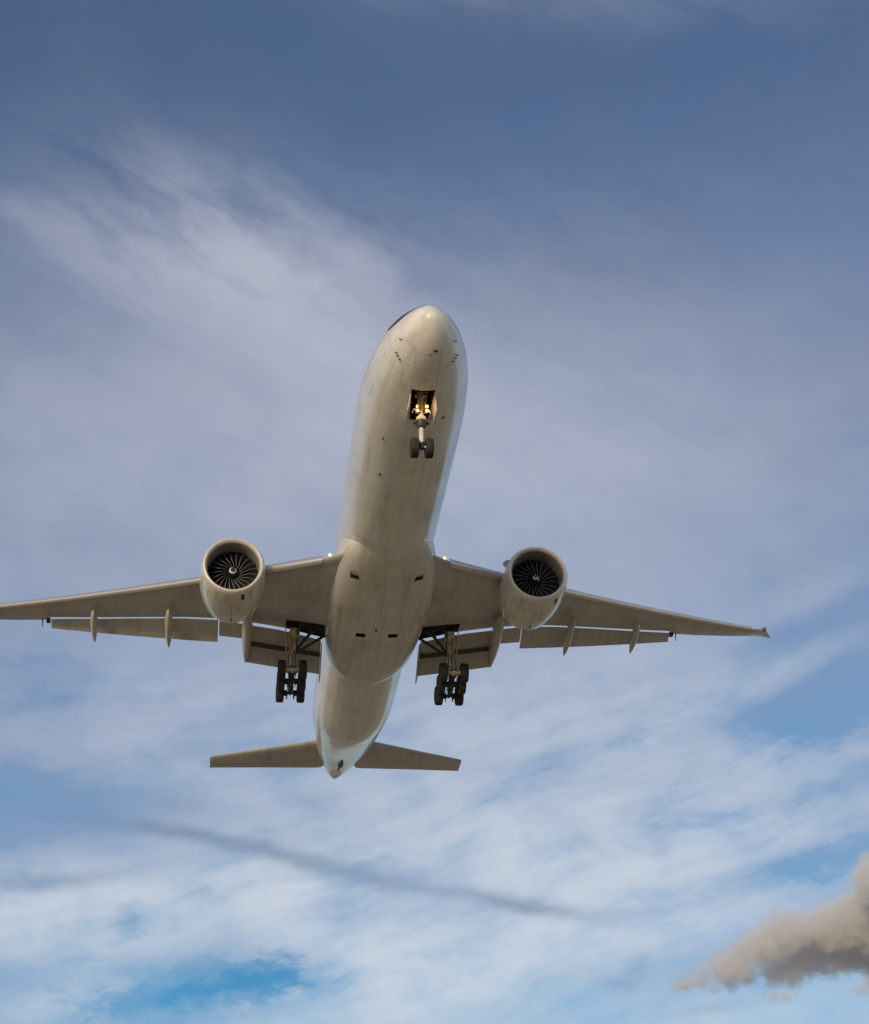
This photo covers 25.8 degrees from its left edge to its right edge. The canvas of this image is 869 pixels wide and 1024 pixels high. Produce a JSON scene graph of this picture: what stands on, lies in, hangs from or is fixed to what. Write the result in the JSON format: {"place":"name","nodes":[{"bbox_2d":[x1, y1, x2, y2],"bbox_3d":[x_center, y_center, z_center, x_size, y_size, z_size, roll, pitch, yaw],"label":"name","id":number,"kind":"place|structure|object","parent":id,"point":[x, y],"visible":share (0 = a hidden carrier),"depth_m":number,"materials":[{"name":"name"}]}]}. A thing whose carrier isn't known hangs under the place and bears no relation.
{"place":"outdoors","nodes":[
{"label":"outdoors","id":0,"kind":"place"},
{"bbox_2d":[0,304,770,778],"bbox_3d":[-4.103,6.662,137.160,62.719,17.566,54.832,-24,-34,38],"label":"airplane","id":1,"kind":"object","parent":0,"point":[378,594],"visible":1,"depth_m":125.31,"materials":[{"name":"paint"}]},
{"bbox_2d":[0,0,868,1023],"label":"sky","id":2,"kind":"structure","parent":0,"point":[641,227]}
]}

